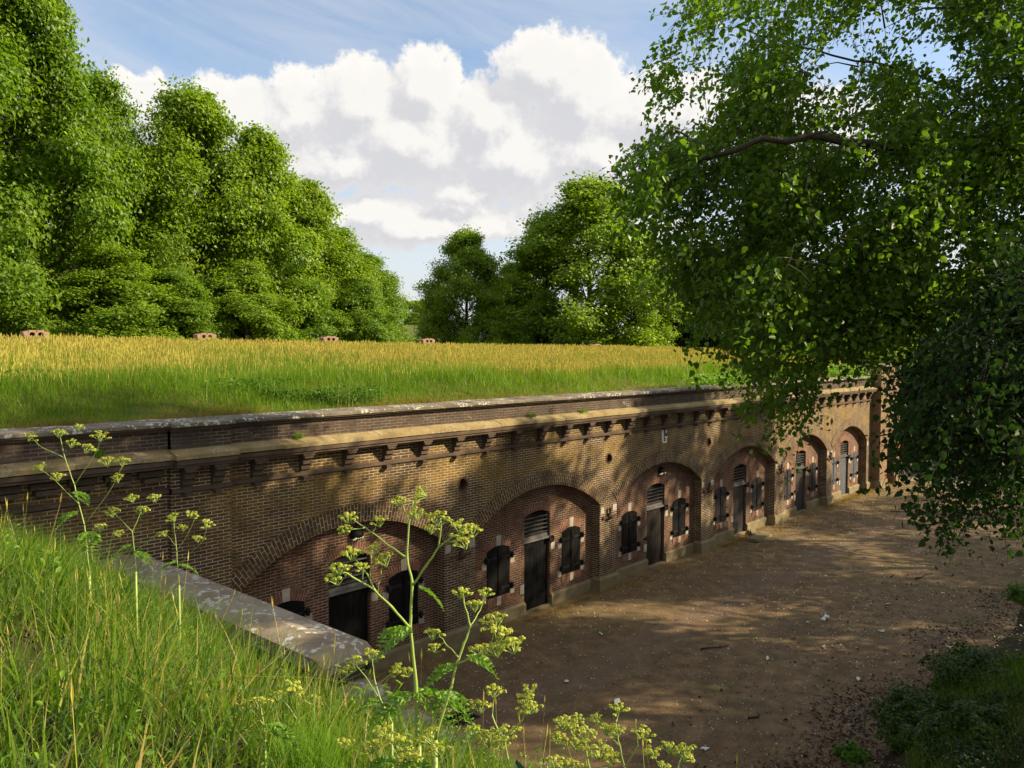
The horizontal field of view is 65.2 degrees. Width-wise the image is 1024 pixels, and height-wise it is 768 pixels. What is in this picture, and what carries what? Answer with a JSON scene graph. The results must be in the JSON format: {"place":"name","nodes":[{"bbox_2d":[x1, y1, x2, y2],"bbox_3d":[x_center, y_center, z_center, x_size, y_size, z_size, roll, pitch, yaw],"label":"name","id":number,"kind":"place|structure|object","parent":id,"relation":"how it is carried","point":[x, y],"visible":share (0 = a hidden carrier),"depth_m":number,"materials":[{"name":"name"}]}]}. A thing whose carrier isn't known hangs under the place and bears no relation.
{"place":"outdoors","nodes":[
{"label":"outdoors","id":0,"kind":"place"},
{"bbox_2d":[403,325,439,341],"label":"hill","id":1,"kind":"structure","parent":0,"point":[410,328],"depth_m":114.97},
{"bbox_2d":[401,300,424,324],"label":"broadleaf tree","id":2,"kind":"object","parent":1,"relation":"on","point":[413,320],"visible":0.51,"depth_m":123.25,"materials":[{"name":"green plant"}]},
{"bbox_2d":[0,371,906,428],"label":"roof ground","id":3,"kind":"structure","parent":0,"point":[209,398],"depth_m":15.22,"materials":[{"name":"plant"}]},
{"bbox_2d":[20,330,48,338],"bbox_3d":[-15.339,-1.286,25.728,0.340,0.885,0.760,2,3,42],"label":"roof vent","id":4,"kind":"object","parent":3,"relation":"on","point":[30,333],"visible":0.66,"depth_m":25.61,"materials":[{"name":"concrete"}]},
{"bbox_2d":[0,244,76,338],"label":"bush","id":5,"kind":"object","parent":3,"relation":"on","point":[29,323],"visible":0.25,"depth_m":32.03,"materials":[{"name":"green plant"}]},
{"bbox_2d":[0,0,83,338],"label":"broadleaf tree","id":6,"kind":"object","parent":3,"relation":"on","point":[30,114],"visible":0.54,"depth_m":33.29,"materials":[{"name":"green plant"}]},
{"bbox_2d":[0,368,91,384],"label":"nettle clump","id":7,"kind":"object","parent":3,"relation":"on","point":[31,370],"visible":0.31,"depth_m":14.97,"materials":[{"name":"green plant"}]},
{"bbox_2d":[0,0,143,335],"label":"broadleaf tree","id":8,"kind":"object","parent":3,"relation":"on","point":[89,157],"visible":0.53,"depth_m":33.91,"materials":[{"name":"green plant"}]},
{"bbox_2d":[1,237,197,341],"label":"bush","id":9,"kind":"object","parent":3,"relation":"on","point":[133,290],"visible":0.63,"depth_m":33.90,"materials":[{"name":"green plant"}]},
{"bbox_2d":[19,56,195,327],"bbox_3d":[-20.264,-6.923,39.160,9.392,17.545,9.964,1,3,25],"label":"broadleaf tree","id":10,"kind":"object","parent":3,"relation":"on","point":[122,139],"visible":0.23,"depth_m":37.66,"materials":[{"name":"green plant"}]},
{"bbox_2d":[122,144,214,282],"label":"broadleaf tree","id":11,"kind":"object","parent":3,"relation":"on","point":[189,256],"depth_m":50.56,"materials":[{"name":"green plant"}]},
{"bbox_2d":[129,265,232,341],"bbox_3d":[-15.631,-2.723,37.297,6.591,5.745,6.740,-1,3,-31],"label":"bush","id":12,"kind":"object","parent":3,"relation":"on","point":[177,279],"visible":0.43,"depth_m":36.11,"materials":[{"name":"green plant"}]},
{"bbox_2d":[85,74,297,338],"bbox_3d":[-16.373,-7.199,41.560,10.656,17.716,11.306,0,2,-7],"label":"broadleaf tree","id":13,"kind":"object","parent":3,"relation":"on","point":[195,130],"visible":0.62,"depth_m":39.94,"materials":[{"name":"green plant"}]},
{"bbox_2d":[193,333,215,340],"bbox_3d":[-11.516,-1.466,30.003,0.340,0.885,0.760,2,3,42],"label":"roof vent","id":14,"kind":"object","parent":3,"relation":"on","point":[197,336],"visible":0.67,"depth_m":29.83,"materials":[{"name":"concrete"}]},
{"bbox_2d":[197,171,282,282],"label":"broadleaf tree","id":15,"kind":"object","parent":3,"relation":"on","point":[215,247],"visible":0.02,"depth_m":52.88,"materials":[{"name":"green plant"}]},
{"bbox_2d":[182,259,318,342],"bbox_3d":[-13.017,-3.043,39.852,8.379,6.512,8.194,0,2,-11],"label":"bush","id":16,"kind":"object","parent":3,"relation":"on","point":[258,309],"visible":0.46,"depth_m":38.71,"materials":[{"name":"green plant"}]},
{"bbox_2d":[200,377,303,400],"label":"nettle clump","id":17,"kind":"object","parent":3,"relation":"on","point":[254,383],"visible":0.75,"depth_m":15.89,"materials":[{"name":"green plant"}]},
{"bbox_2d":[179,120,339,340],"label":"broadleaf tree","id":18,"kind":"object","parent":3,"relation":"on","point":[274,173],"visible":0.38,"depth_m":42.17,"materials":[{"name":"green plant"}]},
{"bbox_2d":[241,387,315,406],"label":"nettle clump","id":19,"kind":"object","parent":3,"relation":"on","point":[284,391],"visible":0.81,"depth_m":16.14,"materials":[{"name":"green plant"}]},
{"bbox_2d":[232,175,380,340],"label":"broadleaf tree","id":20,"kind":"object","parent":3,"relation":"on","point":[322,203],"visible":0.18,"depth_m":45.54,"materials":[{"name":"green plant"}]},
{"bbox_2d":[261,276,361,341],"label":"bush","id":21,"kind":"object","parent":3,"relation":"on","point":[327,320],"visible":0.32,"depth_m":42.41,"materials":[{"name":"green plant"}]},
{"bbox_2d":[297,386,346,403],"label":"nettle clump","id":22,"kind":"object","parent":3,"relation":"on","point":[320,390],"visible":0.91,"depth_m":16.84,"materials":[{"name":"green plant"}]},
{"bbox_2d":[319,336,337,342],"bbox_3d":[-7.815,-1.596,34.144,0.340,0.885,0.760,2,3,42],"label":"roof vent","id":23,"kind":"object","parent":3,"relation":"on","point":[329,338],"visible":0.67,"depth_m":33.99,"materials":[{"name":"concrete"}]},
{"bbox_2d":[278,222,394,342],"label":"broadleaf tree","id":24,"kind":"object","parent":3,"relation":"on","point":[346,256],"visible":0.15,"depth_m":47.42,"materials":[{"name":"green plant"}]},
{"bbox_2d":[323,385,401,406],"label":"nettle clump","id":25,"kind":"object","parent":3,"relation":"on","point":[359,389],"visible":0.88,"depth_m":17.25,"materials":[{"name":"green plant"}]},
{"bbox_2d":[332,281,404,343],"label":"bush","id":26,"kind":"object","parent":3,"relation":"on","point":[374,324],"visible":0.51,"depth_m":44.97,"materials":[{"name":"green plant"}]},
{"bbox_2d":[349,247,420,344],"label":"broadleaf tree","id":27,"kind":"object","parent":3,"relation":"on","point":[391,280],"visible":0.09,"depth_m":51.25,"materials":[{"name":"green plant"}]},
{"bbox_2d":[365,294,412,343],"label":"broadleaf tree","id":28,"kind":"object","parent":3,"relation":"on","point":[400,331],"visible":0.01,"depth_m":54.33,"materials":[{"name":"green plant"}]},
{"bbox_2d":[0,332,840,391],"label":"meadow seed heads","id":29,"kind":"object","parent":3,"relation":"on","point":[367,350],"visible":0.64,"depth_m":24.33,"materials":[{"name":"plant"}]},
{"bbox_2d":[0,373,850,428],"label":"dry edge grass","id":30,"kind":"structure","parent":3,"relation":"on","point":[76,420],"depth_m":14.71,"materials":[{"name":"plant"}]},
{"bbox_2d":[419,338,434,344],"bbox_3d":[-4.079,-1.739,38.324,0.340,0.885,0.760,2,3,42],"label":"roof vent","id":31,"kind":"object","parent":3,"relation":"on","point":[427,340],"visible":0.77,"depth_m":38.16,"materials":[{"name":"concrete"}]},
{"bbox_2d":[415,280,451,346],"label":"bush","id":32,"kind":"object","parent":3,"relation":"on","point":[439,325],"visible":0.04,"depth_m":64.99,"materials":[{"name":"green plant"}]},
{"bbox_2d":[0,332,904,428],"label":"meadow grass","id":33,"kind":"structure","parent":3,"relation":"on","point":[187,378],"depth_m":18.10,"materials":[{"name":"plant"}]},
{"bbox_2d":[409,224,514,345],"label":"broadleaf tree","id":34,"kind":"object","parent":3,"relation":"on","point":[464,250],"visible":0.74,"depth_m":60.59,"materials":[{"name":"green plant"}]},
{"bbox_2d":[457,288,527,344],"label":"bush","id":35,"kind":"object","parent":3,"relation":"on","point":[495,335],"visible":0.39,"depth_m":59.26,"materials":[{"name":"green plant"}]},
{"bbox_2d":[496,261,525,317],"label":"broadleaf tree","id":36,"kind":"object","parent":3,"relation":"on","point":[507,268],"visible":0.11,"depth_m":66.65,"materials":[{"name":"green plant"}]},
{"bbox_2d":[508,288,572,345],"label":"bush","id":37,"kind":"object","parent":3,"relation":"on","point":[545,299],"visible":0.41,"depth_m":59.89,"materials":[{"name":"green plant"}]},
{"bbox_2d":[499,222,586,331],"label":"broadleaf tree","id":38,"kind":"object","parent":3,"relation":"on","point":[571,288],"visible":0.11,"depth_m":63.93,"materials":[{"name":"green plant"}]},
{"bbox_2d":[498,170,693,346],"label":"broadleaf tree","id":39,"kind":"object","parent":3,"relation":"on","point":[553,234],"visible":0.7,"depth_m":58.59,"materials":[{"name":"green plant"}]},
{"bbox_2d":[594,226,688,346],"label":"broadleaf tree","id":40,"kind":"object","parent":3,"relation":"on","point":[667,332],"visible":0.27,"depth_m":58.32,"materials":[{"name":"green plant"}]},
{"bbox_2d":[672,372,757,390],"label":"nettle clump","id":41,"kind":"object","parent":3,"relation":"on","point":[713,379],"visible":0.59,"depth_m":28.21,"materials":[{"name":"green plant"}]},
{"bbox_2d":[659,256,778,352],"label":"broadleaf tree","id":42,"kind":"object","parent":3,"relation":"on","point":[712,344],"visible":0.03,"depth_m":64.26,"materials":[{"name":"green plant"}]},
{"bbox_2d":[704,227,835,356],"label":"broadleaf tree","id":43,"kind":"object","parent":3,"relation":"on","point":[778,293],"visible":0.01,"depth_m":67.26,"materials":[{"name":"green plant"}]},
{"bbox_2d":[826,364,893,381],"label":"nettle clump","id":44,"kind":"object","parent":3,"relation":"on","point":[838,372],"visible":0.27,"depth_m":38.03,"materials":[{"name":"green plant"}]},
{"bbox_2d":[804,284,917,382],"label":"broadleaf tree","id":45,"kind":"object","parent":3,"relation":"on","point":[876,348],"visible":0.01,"depth_m":57.76,"materials":[{"name":"green plant"}]},
{"bbox_2d":[842,351,917,377],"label":"bush","id":46,"kind":"object","parent":3,"relation":"on","point":[879,361],"visible":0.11,"depth_m":43.90,"materials":[{"name":"green plant"}]},
{"bbox_2d":[864,269,972,377],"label":"broadleaf tree","id":47,"kind":"object","parent":3,"relation":"on","point":[939,313],"visible":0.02,"depth_m":61.37,"materials":[{"name":"green plant"}]},
{"bbox_2d":[0,588,1023,767],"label":"embankment","id":48,"kind":"structure","parent":0,"point":[897,759],"depth_m":4.08,"materials":[{"name":"plant"}]},
{"bbox_2d":[0,524,114,591],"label":"feathery tuft","id":49,"kind":"object","parent":48,"relation":"on","point":[37,554],"visible":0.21,"depth_m":5.24,"materials":[{"name":"green plant"}]},
{"bbox_2d":[22,423,130,610],"bbox_3d":[-2.760,0.895,5.003,0.934,1.287,0.239,1,3,26],"label":"umbel plant","id":50,"kind":"object","parent":48,"relation":"on","point":[70,514],"visible":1,"depth_m":4.99,"materials":[{"name":"green plant"}]},
{"bbox_2d":[92,493,160,644],"bbox_3d":[-2.131,1.069,4.418,0.439,0.937,0.152,0,2,8],"label":"umbel plant","id":51,"kind":"object","parent":48,"relation":"on","point":[136,552],"visible":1,"depth_m":4.41,"materials":[{"name":"green plant"}]},
{"bbox_2d":[158,510,215,653],"bbox_3d":[-1.992,1.287,4.915,0.444,1.044,0.170,1,2,19],"label":"umbel plant","id":52,"kind":"object","parent":48,"relation":"on","point":[172,518],"visible":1,"depth_m":4.90,"materials":[{"name":"green plant"}]},
{"bbox_2d":[238,679,320,767],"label":"umbel plant","id":53,"kind":"object","parent":48,"relation":"on","point":[280,726],"visible":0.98,"depth_m":2.90,"materials":[{"name":"green plant"}]},
{"bbox_2d":[1,522,564,767],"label":"bank weeds","id":54,"kind":"object","parent":48,"relation":"on","point":[62,674],"visible":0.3,"depth_m":4.26,"materials":[{"name":"green plant"}]},
{"bbox_2d":[204,694,367,767],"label":"feathery tuft","id":55,"kind":"object","parent":48,"relation":"on","point":[301,759],"visible":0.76,"depth_m":3.10,"materials":[{"name":"green plant"}]},
{"bbox_2d":[0,505,630,767],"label":"bank grass","id":56,"kind":"structure","parent":48,"relation":"on","point":[80,675],"depth_m":3.47,"materials":[{"name":"plant"}]},
{"bbox_2d":[0,493,736,767],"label":"bank seed stalks","id":57,"kind":"object","parent":48,"relation":"on","point":[71,684],"visible":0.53,"depth_m":4.25,"materials":[{"name":"plant"}]},
{"bbox_2d":[337,648,412,767],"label":"umbel plant","id":58,"kind":"object","parent":48,"relation":"on","point":[370,701],"visible":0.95,"depth_m":2.91,"materials":[{"name":"green plant"}]},
{"bbox_2d":[335,722,450,767],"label":"umbel plant","id":59,"kind":"object","parent":48,"relation":"on","point":[405,760],"visible":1,"depth_m":2.45,"materials":[{"name":"green plant"}]},
{"bbox_2d":[324,485,482,760],"bbox_3d":[-0.367,1.027,2.784,0.515,1.360,0.461,0,2,-6],"label":"umbel plant","id":60,"kind":"object","parent":48,"relation":"on","point":[401,634],"visible":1,"depth_m":2.71,"materials":[{"name":"green plant"}]},
{"bbox_2d":[419,586,525,767],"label":"umbel plant","id":61,"kind":"object","parent":48,"relation":"on","point":[440,671],"visible":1,"depth_m":2.59,"materials":[{"name":"green plant"}]},
{"bbox_2d":[463,683,543,767],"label":"umbel plant","id":62,"kind":"object","parent":48,"relation":"on","point":[529,696],"visible":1,"depth_m":2.51,"materials":[{"name":"plant"}]},
{"bbox_2d":[544,712,619,767],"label":"umbel plant","id":63,"kind":"object","parent":48,"relation":"on","point":[580,746],"visible":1,"depth_m":2.34,"materials":[{"name":"plant"}]},
{"bbox_2d":[586,702,655,767],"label":"umbel plant","id":64,"kind":"object","parent":48,"relation":"on","point":[612,726],"visible":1,"depth_m":2.47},
{"bbox_2d":[643,740,696,767],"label":"umbel plant","id":65,"kind":"object","parent":48,"relation":"on","point":[684,755],"visible":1,"depth_m":2.33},
{"bbox_2d":[599,0,1023,485],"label":"poplar tree","id":66,"kind":"object","parent":48,"relation":"on","point":[972,170],"visible":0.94,"depth_m":10.13,"materials":[{"name":"green plant"}]},
{"bbox_2d":[875,713,943,752],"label":"bush","id":67,"kind":"object","parent":48,"relation":"on","point":[895,734],"visible":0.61,"depth_m":13.27,"materials":[{"name":"green plant"}]},
{"bbox_2d":[855,214,1023,576],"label":"oak tree","id":68,"kind":"object","parent":48,"relation":"on","point":[966,387],"visible":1,"depth_m":7.88,"materials":[{"name":"green plant"}]},
{"bbox_2d":[902,688,1018,754],"bbox_3d":[7.390,5.429,13.025,1.715,0.658,1.761,0,2,4],"label":"bush","id":69,"kind":"object","parent":48,"relation":"on","point":[938,717],"visible":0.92,"depth_m":12.93,"materials":[{"name":"green plant"}]},
{"bbox_2d":[901,645,1023,767],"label":"mound grass","id":70,"kind":"structure","parent":48,"relation":"on","point":[1019,678],"depth_m":13.71,"materials":[{"name":"plant"}]},
{"bbox_2d":[915,653,1023,767],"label":"ground ivy","id":71,"kind":"object","parent":48,"relation":"on","point":[964,745],"visible":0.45,"depth_m":12.31,"materials":[{"name":"green plant"}]},
{"bbox_2d":[917,640,1023,692],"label":"bush","id":72,"kind":"object","parent":48,"relation":"on","point":[948,661],"visible":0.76,"depth_m":15.15,"materials":[{"name":"green plant"}]},
{"bbox_2d":[3,0,1023,333],"label":"sky","id":73,"kind":"structure","parent":0,"point":[423,119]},
{"bbox_2d":[365,481,1023,767],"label":"courtyard","id":74,"kind":"structure","parent":0,"point":[662,628],"depth_m":18.64,"materials":[{"name":"soil"}]},
{"bbox_2d":[98,554,505,763],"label":"retaining wall","id":75,"kind":"structure","parent":74,"relation":"on","point":[316,632],"depth_m":9.45,"materials":[{"name":"concrete"}]},
{"bbox_2d":[0,376,877,673],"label":"brick barracks","id":76,"kind":"structure","parent":74,"relation":"on","point":[556,498],"depth_m":18.03,"materials":[{"name":"brick"}]},
{"bbox_2d":[264,588,311,619],"bbox_3d":[-4.333,4.781,15.337,0.233,1.746,1.180,2,3,42],"label":"window","id":77,"kind":"structure","parent":76,"relation":"in","point":[289,599],"depth_m":15.42,"materials":[{"name":"black paint"}]},
{"bbox_2d":[325,542,377,673],"bbox_3d":[-3.354,4.664,16.491,0.231,2.830,1.410,2,3,42],"label":"door","id":78,"kind":"structure","parent":76,"relation":"in","point":[348,600],"depth_m":16.54,"materials":[{"name":"black paint"}]},
{"bbox_2d":[382,559,423,637],"bbox_3d":[-2.375,4.696,17.528,0.233,1.746,1.180,2,3,42],"label":"window","id":79,"kind":"structure","parent":76,"relation":"in","point":[399,587],"depth_m":17.50,"materials":[{"name":"black paint"}]},
{"bbox_2d":[482,535,514,607],"bbox_3d":[-0.343,4.609,19.801,0.233,1.746,1.180,2,3,42],"label":"window","id":80,"kind":"structure","parent":76,"relation":"in","point":[497,560],"depth_m":19.78,"materials":[{"name":"black paint"}]},
{"bbox_2d":[520,502,554,613],"bbox_3d":[0.636,4.492,20.954,0.231,2.830,1.410,2,3,42],"label":"door","id":81,"kind":"structure","parent":76,"relation":"in","point":[534,588],"depth_m":20.99,"materials":[{"name":"black paint"}]},
{"bbox_2d":[557,517,584,581],"bbox_3d":[1.616,4.524,21.992,0.233,1.746,1.180,2,3,42],"label":"window","id":82,"kind":"structure","parent":76,"relation":"in","point":[570,539],"depth_m":21.97,"materials":[{"name":"black paint"}]},
{"bbox_2d":[618,502,640,561],"bbox_3d":[3.535,4.441,24.138,0.233,1.746,1.180,2,3,42],"label":"window","id":83,"kind":"structure","parent":76,"relation":"in","point":[629,522],"depth_m":24.11,"materials":[{"name":"black paint"}]},
{"bbox_2d":[644,476,667,568],"bbox_3d":[4.513,4.324,25.292,0.231,2.830,1.410,2,3,42],"label":"door","id":84,"kind":"structure","parent":76,"relation":"in","point":[653,547],"depth_m":25.35,"materials":[{"name":"brown paint"}]},
{"bbox_2d":[669,490,688,543],"bbox_3d":[5.493,4.356,26.329,0.233,1.746,1.180,2,3,42],"label":"window","id":85,"kind":"structure","parent":76,"relation":"in","point":[677,513],"depth_m":26.31,"materials":[{"name":"black paint"}]},
{"bbox_2d":[713,479,729,529],"bbox_3d":[7.429,4.273,28.494,0.233,1.746,1.180,2,3,42],"label":"window","id":86,"kind":"structure","parent":76,"relation":"in","point":[720,497],"depth_m":28.47,"materials":[{"name":"grey paint"}]},
{"bbox_2d":[731,458,748,535],"bbox_3d":[8.407,4.156,29.647,0.231,2.830,1.410,2,3,42],"label":"door","id":87,"kind":"structure","parent":76,"relation":"in","point":[737,518],"depth_m":29.72,"materials":[{"name":"grey paint"}]},
{"bbox_2d":[750,470,764,516],"bbox_3d":[9.387,4.188,30.685,0.233,1.746,1.180,2,3,42],"label":"window","id":88,"kind":"structure","parent":76,"relation":"in","point":[757,483],"depth_m":30.66,"materials":[{"name":"grey paint"}]},
{"bbox_2d":[784,463,794,505],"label":"window","id":89,"kind":"structure","parent":76,"relation":"in","point":[788,494],"depth_m":32.82,"materials":[{"name":"grey paint"}]},
{"bbox_2d":[794,445,807,512],"bbox_3d":[12.178,3.993,33.865,0.231,2.830,1.410,2,3,42],"label":"door","id":90,"kind":"structure","parent":76,"relation":"in","point":[798,497],"depth_m":33.97,"materials":[{"name":"grey paint"}]},
{"bbox_2d":[807,457,818,496],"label":"window","id":91,"kind":"structure","parent":76,"relation":"in","point":[812,470],"depth_m":34.76,"materials":[{"name":"grey paint"}]},
{"bbox_2d":[832,451,839,488],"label":"window","id":92,"kind":"structure","parent":76,"relation":"in","point":[835,463],"depth_m":36.75,"materials":[{"name":"grey paint"}]},
{"bbox_2d":[839,436,849,496],"bbox_3d":[15.626,3.844,37.722,0.231,2.830,1.410,2,3,42],"label":"door","id":93,"kind":"structure","parent":76,"relation":"in","point":[843,456],"depth_m":37.82,"materials":[{"name":"grey paint"}]},
{"bbox_2d":[850,446,858,482],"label":"window","id":94,"kind":"structure","parent":76,"relation":"in","point":[854,457],"depth_m":38.63,"materials":[{"name":"grey paint"}]},
{"bbox_2d":[444,710,479,725],"bbox_3d":[-0.936,6.145,14.753,0.480,0.022,0.480,2,3,42],"label":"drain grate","id":95,"kind":"object","parent":74,"relation":"on","point":[473,716],"visible":0.46,"depth_m":14.72,"materials":[{"name":"black metal"}]},
{"bbox_2d":[371,476,912,681],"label":"wall foot weeds","id":96,"kind":"object","parent":74,"relation":"on","point":[737,542],"depth_m":23.85,"materials":[{"name":"green plant"}]},
{"bbox_2d":[385,484,1022,767],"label":"yard debris","id":97,"kind":"object","parent":74,"relation":"on","point":[761,621],"visible":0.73,"depth_m":19.01,"materials":[{"name":"brown plant"}]},
{"bbox_2d":[393,484,1023,767],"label":"fallen petals","id":98,"kind":"object","parent":74,"relation":"on","point":[776,627],"visible":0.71,"depth_m":20.14,"materials":[{"name":"plant"}]},
{"bbox_2d":[747,532,772,541],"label":"stone slab","id":99,"kind":"structure","parent":74,"relation":"on","point":[760,536],"depth_m":28.84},
{"bbox_2d":[631,574,1023,767],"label":"leaf litter","id":100,"kind":"object","parent":74,"relation":"on","point":[823,762],"visible":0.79,"depth_m":15.18,"materials":[{"name":"plant"}]},
{"bbox_2d":[832,739,876,764],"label":"bush","id":101,"kind":"object","parent":74,"relation":"on","point":[850,752],"visible":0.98,"depth_m":13.28,"materials":[{"name":"green plant"}]},
{"bbox_2d":[849,762,878,767],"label":"bush","id":102,"kind":"object","parent":74,"relation":"on","point":[856,764],"visible":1,"depth_m":12.72,"materials":[{"name":"green plant"}]},
{"bbox_2d":[838,364,900,489],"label":"brick pier","id":103,"kind":"structure","parent":74,"relation":"on","point":[877,479],"depth_m":39.49,"materials":[{"name":"brick"}]},
{"bbox_2d":[864,678,954,728],"bbox_3d":[7.306,5.828,14.439,1.643,0.762,1.592,0,2,-6],"label":"bush","id":104,"kind":"object","parent":74,"relation":"on","point":[903,702],"visible":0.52,"depth_m":14.49,"materials":[{"name":"green plant"}]},
{"bbox_2d":[924,676,948,691],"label":"bush","id":105,"kind":"object","parent":74,"relation":"on","point":[936,684],"visible":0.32,"depth_m":16.00,"materials":[{"name":"green plant"}]},
{"bbox_2d":[1001,579,1023,604],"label":"bush","id":106,"kind":"object","parent":74,"relation":"on","point":[1018,594],"visible":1,"depth_m":21.86,"materials":[{"name":"green plant"}]},
{"bbox_2d":[900,464,1020,488],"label":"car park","id":107,"kind":"structure","parent":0,"point":[914,474],"depth_m":43.83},
{"bbox_2d":[899,418,967,471],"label":"bush","id":108,"kind":"object","parent":107,"relation":"on","point":[923,460],"depth_m":44.79,"materials":[{"name":"green plant"}]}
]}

